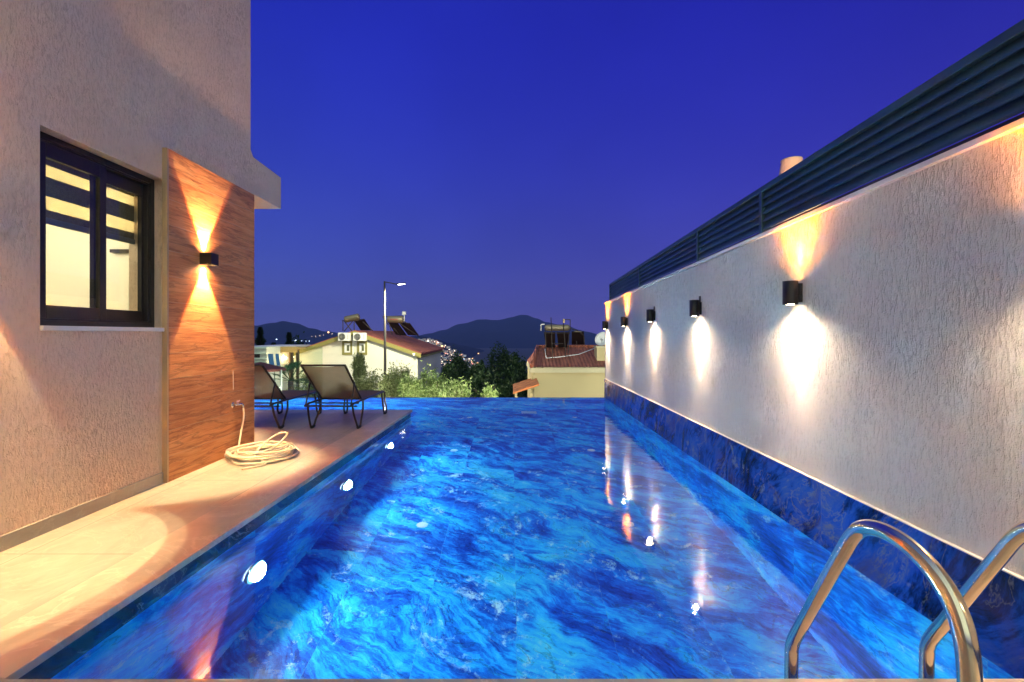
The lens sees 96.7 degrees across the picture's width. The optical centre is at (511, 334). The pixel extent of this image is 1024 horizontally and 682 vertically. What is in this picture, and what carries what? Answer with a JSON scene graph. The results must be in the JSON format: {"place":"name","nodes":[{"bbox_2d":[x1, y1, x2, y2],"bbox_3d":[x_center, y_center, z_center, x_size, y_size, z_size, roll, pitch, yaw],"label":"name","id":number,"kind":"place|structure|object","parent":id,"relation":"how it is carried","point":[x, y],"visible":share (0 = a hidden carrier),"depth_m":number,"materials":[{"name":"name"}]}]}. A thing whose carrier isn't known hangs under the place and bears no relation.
{"place":"outdoors","nodes":[
{"label":"outdoors","id":0,"kind":"place"},
{"bbox_2d":[0,413,383,627],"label":"deck","id":1,"kind":"structure","parent":0,"point":[38,571],"depth_m":2.81,"materials":[{"name":"ceramic"}]},
{"bbox_2d":[0,0,280,551],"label":"villa","id":2,"kind":"object","parent":1,"relation":"on","point":[126,370],"visible":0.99,"depth_m":3.29,"materials":[{"name":"paint"}]},
{"bbox_2d":[46,159,134,243],"bbox_3d":[-2.963,-0.952,3.120,0.063,0.507,1.000,0,0,0],"label":"roller blind","id":3,"kind":"object","parent":2,"relation":"attached to","point":[67,197],"visible":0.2,"depth_m":3.10,"materials":[{"name":"grey fabric"}]},
{"bbox_2d":[40,131,163,330],"bbox_3d":[-2.776,-0.610,3.086,0.188,1.180,0.959,0,0,0],"label":"window","id":4,"kind":"structure","parent":2,"relation":"in","point":[102,172],"depth_m":3.09,"materials":[{"name":"metal"}]},
{"bbox_2d":[200,253,218,265],"bbox_3d":[-2.610,-0.645,3.930,0.100,0.100,0.100,0,0,0],"label":"wall lamp","id":5,"kind":"object","parent":2,"relation":"attached to","point":[209,259],"visible":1,"depth_m":3.88,"materials":[{"name":"brown metal"}]},
{"bbox_2d":[231,400,243,407],"bbox_3d":[-2.628,0.676,4.370,0.065,0.080,0.113,0,0,0],"label":"garden tap","id":6,"kind":"object","parent":2,"relation":"attached to","point":[233,404],"visible":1,"depth_m":4.34,"materials":[{"name":"silver metal"}]},
{"bbox_2d":[224,408,298,469],"bbox_3d":[-2.314,0.926,4.261,0.662,0.444,0.611,0,0,41],"label":"garden hose","id":7,"kind":"object","parent":1,"relation":"on","point":[269,453],"visible":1,"depth_m":4.17,"materials":[{"name":"white rubber"}]},
{"bbox_2d":[254,364,321,428],"bbox_3d":[-3.084,0.750,5.926,0.611,0.805,1.416,0,0,2],"label":"sun lounger","id":8,"kind":"object","parent":1,"relation":"on","point":[266,387],"visible":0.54,"depth_m":5.60,"materials":[{"name":"brown metal"}]},
{"bbox_2d":[300,364,386,428],"bbox_3d":[-2.134,0.750,5.926,0.611,0.805,1.416,0,0,2],"label":"sun lounger","id":9,"kind":"object","parent":1,"relation":"on","point":[337,381],"visible":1,"depth_m":5.50,"materials":[{"name":"fabric"}]},
{"bbox_2d":[254,321,337,345],"bbox_3d":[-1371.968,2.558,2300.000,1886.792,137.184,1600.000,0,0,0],"label":"hill","id":10,"kind":"structure","parent":0,"point":[278,331],"depth_m":2137.95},
{"bbox_2d":[294,330,443,396],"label":"white house","id":11,"kind":"structure","parent":0,"point":[412,351],"depth_m":30.00,"materials":[{"name":"paint"}]},
{"bbox_2d":[338,333,350,341],"bbox_3d":[-10.848,0.204,29.562,0.749,0.583,0.356,0,0,0],"label":"air conditioner","id":12,"kind":"object","parent":11,"relation":"attached to","point":[344,336],"visible":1,"depth_m":29.42,"materials":[{"name":"white plastic"}]},
{"bbox_2d":[342,341,351,354],"bbox_3d":[-10.811,0.914,29.949,0.668,0.914,0.099,0,0,0],"label":"window","id":13,"kind":"structure","parent":11,"relation":"in","point":[346,346],"depth_m":29.94,"materials":[{"name":"glass"}]},
{"bbox_2d":[342,314,372,331],"bbox_3d":[-10.933,-0.795,32.269,2.050,1.253,2.394,0,0,-19],"label":"water heater","id":14,"kind":"object","parent":11,"relation":"on","point":[362,324],"visible":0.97,"depth_m":31.48,"materials":[{"name":"glass"}]},
{"bbox_2d":[353,333,366,341],"bbox_3d":[-9.837,0.204,29.562,0.819,0.583,0.356,0,0,0],"label":"air conditioner","id":15,"kind":"object","parent":11,"relation":"attached to","point":[359,337],"visible":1,"depth_m":29.42,"materials":[{"name":"white plastic"}]},
{"bbox_2d":[357,341,366,354],"bbox_3d":[-9.835,0.914,29.949,0.650,0.914,0.099,0,0,0],"label":"window","id":16,"kind":"structure","parent":11,"relation":"in","point":[361,345],"depth_m":29.94,"materials":[{"name":"glass"}]},
{"bbox_2d":[383,312,419,336],"bbox_3d":[-7.976,-0.696,33.602,1.754,1.819,3.113,0,0,23],"label":"water heater","id":17,"kind":"object","parent":11,"relation":"on","point":[394,321],"visible":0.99,"depth_m":33.09,"materials":[{"name":"glass"}]},
{"bbox_2d":[410,336,483,365],"bbox_3d":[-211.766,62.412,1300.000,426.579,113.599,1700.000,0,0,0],"label":"hillside","id":18,"kind":"structure","parent":0,"point":[468,352],"depth_m":1265.55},
{"bbox_2d":[441,348,534,395],"bbox_3d":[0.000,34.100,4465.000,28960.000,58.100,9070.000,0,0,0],"label":"ground","id":19,"kind":"structure","parent":0,"point":[527,352],"depth_m":1448.16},
{"bbox_2d":[19,413,410,678],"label":"swimming pool","id":20,"kind":"structure","parent":19,"relation":"on","point":[54,661],"depth_m":2.23,"materials":[{"name":"stone"}]},
{"bbox_2d":[0,410,1023,681],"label":"coping","id":21,"kind":"object","parent":20,"relation":"on","point":[36,636],"visible":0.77,"depth_m":2.07,"materials":[{"name":"stone"}]},
{"bbox_2d":[784,519,1023,681],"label":"pool ladder","id":22,"kind":"object","parent":21,"relation":"attached to","point":[954,616],"visible":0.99,"depth_m":1.29,"materials":[{"name":"metal"}]},
{"bbox_2d":[41,397,1015,678],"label":"water","id":23,"kind":"structure","parent":20,"relation":"in","point":[515,537],"depth_m":2.32,"materials":[{"name":"blue liquid"}]},
{"bbox_2d":[254,326,266,345],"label":"pine tree","id":24,"kind":"object","parent":19,"relation":"on","point":[259,340],"visible":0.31,"depth_m":45.86,"materials":[{"name":"green plant"}]},
{"bbox_2d":[254,362,285,371],"bbox_3d":[-6.900,2.905,12.500,1.191,4.289,1.191,0,0,0],"label":"parasol","id":25,"kind":"object","parent":19,"relation":"on","point":[271,368],"visible":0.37,"depth_m":12.37,"materials":[{"name":"red fabric"}]},
{"bbox_2d":[268,354,274,380],"bbox_3d":[-11.100,2.992,21.199,0.373,4.120,1.004,0,0,-33],"label":"awning","id":26,"kind":"object","parent":19,"relation":"on","point":[271,358],"visible":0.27,"depth_m":21.15,"materials":[{"name":"blue fabric"}]},
{"bbox_2d":[275,354,280,389],"bbox_3d":[-10.791,2.992,21.197,0.309,4.120,0.958,0,0,-32],"label":"awning","id":27,"kind":"object","parent":19,"relation":"on","point":[277,359],"visible":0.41,"depth_m":21.04,"materials":[{"name":"blue fabric"}]},
{"bbox_2d":[254,345,309,389],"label":"terrace house","id":28,"kind":"structure","parent":19,"relation":"on","point":[261,352],"depth_m":28.13,"materials":[{"name":"white paint"}]},
{"bbox_2d":[284,332,291,344],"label":"pine tree","id":29,"kind":"object","parent":19,"relation":"on","point":[289,338],"visible":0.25,"depth_m":45.86,"materials":[{"name":"green plant"}]},
{"bbox_2d":[270,360,308,389],"bbox_3d":[-6.549,2.911,13.543,1.472,4.282,1.357,0,0,0],"label":"palm tree","id":30,"kind":"object","parent":19,"relation":"on","point":[289,368],"visible":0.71,"depth_m":13.43,"materials":[{"name":"green plant"}]},
{"bbox_2d":[280,347,305,386],"bbox_3d":[-14.479,3.127,29.192,2.111,4.646,1.215,0,0,0],"label":"pergola","id":31,"kind":"object","parent":19,"relation":"on","point":[291,350],"visible":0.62,"depth_m":28.69,"materials":[{"name":"beige wood"}]},
{"bbox_2d":[286,373,317,396],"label":"olive tree","id":32,"kind":"object","parent":19,"relation":"on","point":[304,386],"visible":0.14,"depth_m":14.42,"materials":[{"name":"green plant"}]},
{"bbox_2d":[290,331,314,344],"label":"evergreen tree","id":33,"kind":"object","parent":19,"relation":"on","point":[297,342],"visible":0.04,"depth_m":43.34,"materials":[{"name":"green plant"}]},
{"bbox_2d":[350,351,367,387],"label":"olive tree","id":34,"kind":"object","parent":19,"relation":"on","point":[358,365],"visible":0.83,"depth_m":15.44,"materials":[{"name":"green plant"}]},
{"bbox_2d":[353,363,387,396],"bbox_3d":[-4.418,2.963,14.578,1.544,4.176,1.466,0,0,-43],"label":"olive tree","id":35,"kind":"object","parent":19,"relation":"on","point":[367,381],"visible":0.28,"depth_m":14.41,"materials":[{"name":"green plant"}]},
{"bbox_2d":[276,332,478,367],"bbox_3d":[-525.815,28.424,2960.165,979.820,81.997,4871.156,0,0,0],"label":"town buildings","id":36,"kind":"structure","parent":19,"relation":"on","point":[447,347],"depth_m":1138.72,"materials":[{"name":"white"}]},
{"bbox_2d":[373,362,403,396],"bbox_3d":[-3.459,2.917,13.128,1.079,4.269,0.838,0,0,0],"label":"olive tree","id":37,"kind":"object","parent":19,"relation":"on","point":[390,388],"visible":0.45,"depth_m":12.94,"materials":[{"name":"green plant"}]},
{"bbox_2d":[384,281,405,376],"bbox_3d":[-6.427,1.075,25.000,1.203,7.951,0.220,0,0,0],"label":"street lamp","id":38,"kind":"object","parent":19,"relation":"on","point":[385,323],"visible":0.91,"depth_m":24.94,"materials":[{"name":"grey metal"}]},
{"bbox_2d":[387,360,414,395],"bbox_3d":[-3.291,2.914,14.101,1.300,4.278,1.006,0,0,0],"label":"olive tree","id":39,"kind":"object","parent":19,"relation":"on","point":[406,370],"visible":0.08,"depth_m":14.20,"materials":[{"name":"green plant"}]},
{"bbox_2d":[395,373,432,396],"bbox_3d":[-2.595,3.011,12.097,0.986,4.080,0.983,0,0,43],"label":"shrub","id":40,"kind":"object","parent":19,"relation":"on","point":[410,387],"visible":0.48,"depth_m":11.97,"materials":[{"name":"green plant"}]},
{"bbox_2d":[418,360,449,396],"bbox_3d":[-2.272,2.893,13.095,0.971,4.316,1.018,0,0,-16],"label":"shrub","id":41,"kind":"object","parent":19,"relation":"on","point":[432,382],"visible":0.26,"depth_m":12.91,"materials":[{"name":"green plant"}]},
{"bbox_2d":[436,379,457,396],"bbox_3d":[-1.683,3.112,12.252,0.709,3.882,0.850,0,0,0],"label":"shrub","id":42,"kind":"object","parent":19,"relation":"on","point":[444,393],"visible":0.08,"depth_m":12.11,"materials":[{"name":"green plant"}]},
{"bbox_2d":[439,360,458,391],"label":"evergreen tree","id":43,"kind":"object","parent":19,"relation":"on","point":[447,370],"visible":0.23,"depth_m":31.76,"materials":[{"name":"green plant"}]},
{"bbox_2d":[442,345,470,389],"bbox_3d":[-4.169,3.295,35.870,2.331,4.864,2.303,0,0,-39],"label":"evergreen tree","id":44,"kind":"object","parent":19,"relation":"on","point":[457,361],"visible":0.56,"depth_m":35.39,"materials":[{"name":"green plant"}]},
{"bbox_2d":[446,376,474,396],"bbox_3d":[-1.473,3.099,12.517,0.957,3.904,0.897,0,0,0],"label":"shrub","id":45,"kind":"object","parent":19,"relation":"on","point":[461,392],"visible":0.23,"depth_m":12.49,"materials":[{"name":"green plant"}]},
{"bbox_2d":[464,359,490,394],"bbox_3d":[-2.376,3.591,33.043,2.179,3.548,1.995,0,0,0],"label":"evergreen tree","id":46,"kind":"object","parent":19,"relation":"on","point":[472,371],"visible":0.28,"depth_m":32.70,"materials":[{"name":"green plant"}]},
{"bbox_2d":[469,369,496,396],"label":"evergreen tree","id":47,"kind":"object","parent":19,"relation":"on","point":[482,378],"visible":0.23,"depth_m":25.69,"materials":[{"name":"green plant"}]},
{"bbox_2d":[478,381,500,396],"bbox_3d":[-0.606,3.160,12.338,0.877,3.783,0.815,0,0,0],"label":"shrub","id":48,"kind":"object","parent":19,"relation":"on","point":[487,391],"visible":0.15,"depth_m":12.28,"materials":[{"name":"green plant"}]},
{"bbox_2d":[484,341,511,387],"bbox_3d":[-1.348,2.924,37.853,2.916,5.005,3.386,0,0,-12],"label":"evergreen tree","id":49,"kind":"object","parent":19,"relation":"on","point":[501,357],"visible":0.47,"depth_m":37.65,"materials":[{"name":"green plant"}]},
{"bbox_2d":[486,372,518,396],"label":"evergreen tree","id":50,"kind":"object","parent":19,"relation":"on","point":[504,389],"visible":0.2,"depth_m":23.69,"materials":[{"name":"green plant"}]},
{"bbox_2d":[501,349,526,383],"bbox_3d":[0.124,3.240,34.935,2.200,4.244,1.938,0,0,-40],"label":"evergreen tree","id":51,"kind":"object","parent":19,"relation":"on","point":[510,360],"visible":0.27,"depth_m":34.56,"materials":[{"name":"green plant"}]},
{"bbox_2d":[507,358,527,396],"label":"evergreen tree","id":52,"kind":"object","parent":19,"relation":"on","point":[518,373],"visible":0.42,"depth_m":30.71,"materials":[{"name":"green plant"}]},
{"bbox_2d":[527,345,604,396],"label":"yellow house","id":53,"kind":"structure","parent":19,"relation":"on","point":[579,371],"depth_m":20.00,"materials":[{"name":"paint"}]},
{"bbox_2d":[513,378,538,396],"bbox_3d":[0.584,3.480,19.350,1.037,3.140,2.300,0,0,0],"label":"tiled canopy","id":54,"kind":"object","parent":53,"relation":"attached to","point":[524,385],"visible":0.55,"depth_m":18.86,"materials":[{"name":"orange tile"}]},
{"bbox_2d":[540,319,570,358],"bbox_3d":[2.026,0.160,21.161,1.404,1.862,1.961,0,0,0],"label":"water heater","id":55,"kind":"object","parent":53,"relation":"on","point":[563,339],"visible":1,"depth_m":20.99,"materials":[{"name":"metal"}]},
{"bbox_2d":[571,328,584,344],"bbox_3d":[3.470,0.277,23.860,0.862,1.148,0.986,0,0,0],"label":"chimney","id":56,"kind":"object","parent":53,"relation":"on","point":[578,337],"visible":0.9,"depth_m":23.67,"materials":[{"name":"metal"}]},
{"bbox_2d":[595,332,604,345],"bbox_3d":[4.285,0.435,21.453,0.518,1.088,0.670,0,0,-16],"label":"satellite dish","id":57,"kind":"object","parent":53,"relation":"on","point":[600,339],"visible":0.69,"depth_m":21.60,"materials":[{"name":"white metal"}]},
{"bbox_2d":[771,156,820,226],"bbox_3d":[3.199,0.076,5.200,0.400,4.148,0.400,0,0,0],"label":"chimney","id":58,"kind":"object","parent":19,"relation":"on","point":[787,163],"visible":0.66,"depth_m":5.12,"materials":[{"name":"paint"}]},
{"bbox_2d":[604,117,1023,678],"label":"boundary wall","id":59,"kind":"structure","parent":19,"relation":"on","point":[877,374],"depth_m":2.29,"materials":[{"name":"paint"}]},
{"bbox_2d":[602,321,607,328],"bbox_3d":[1.792,-0.169,8.720,0.106,0.152,0.088,0,0,0],"label":"wall lamp","id":60,"kind":"object","parent":59,"relation":"attached to","point":[604,324],"visible":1,"depth_m":8.69,"materials":[{"name":"black metal"}]},
{"bbox_2d":[621,317,627,325],"bbox_3d":[1.792,-0.199,7.250,0.106,0.152,0.088,0,0,0],"label":"wall lamp","id":61,"kind":"object","parent":59,"relation":"attached to","point":[624,321],"visible":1,"depth_m":7.21,"materials":[{"name":"black metal"}]},
{"bbox_2d":[646,306,654,321],"bbox_3d":[1.792,-0.257,5.860,0.107,0.197,0.090,0,0,0],"label":"wall lamp","id":62,"kind":"object","parent":59,"relation":"attached to","point":[650,315],"visible":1,"depth_m":5.83,"materials":[{"name":"black metal"}]},
{"bbox_2d":[689,296,701,315],"bbox_3d":[1.792,-0.272,4.440,0.107,0.197,0.090,0,0,0],"label":"wall lamp","id":63,"kind":"object","parent":59,"relation":"attached to","point":[695,307],"visible":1,"depth_m":4.41,"materials":[{"name":"black metal"}]},
{"bbox_2d":[782,280,802,304],"bbox_3d":[1.792,-0.262,2.910,0.106,0.152,0.088,0,0,0],"label":"wall lamp","id":64,"kind":"object","parent":59,"relation":"attached to","point":[792,292],"visible":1,"depth_m":2.88,"materials":[{"name":"black metal"}]},
{"bbox_2d":[609,19,1023,299],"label":"louvred fence","id":65,"kind":"object","parent":59,"relation":"on","point":[979,89],"visible":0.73,"depth_m":2.34,"materials":[{"name":"grey metal"}]},
{"bbox_2d":[419,315,596,347],"bbox_3d":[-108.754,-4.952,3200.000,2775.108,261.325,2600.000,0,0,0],"label":"mountain","id":66,"kind":"structure","parent":0,"point":[521,331],"depth_m":2568.36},
{"bbox_2d":[251,0,1023,335],"label":"sky","id":67,"kind":"structure","parent":0,"point":[490,159],"materials":[{"name":"blue"}]}
]}

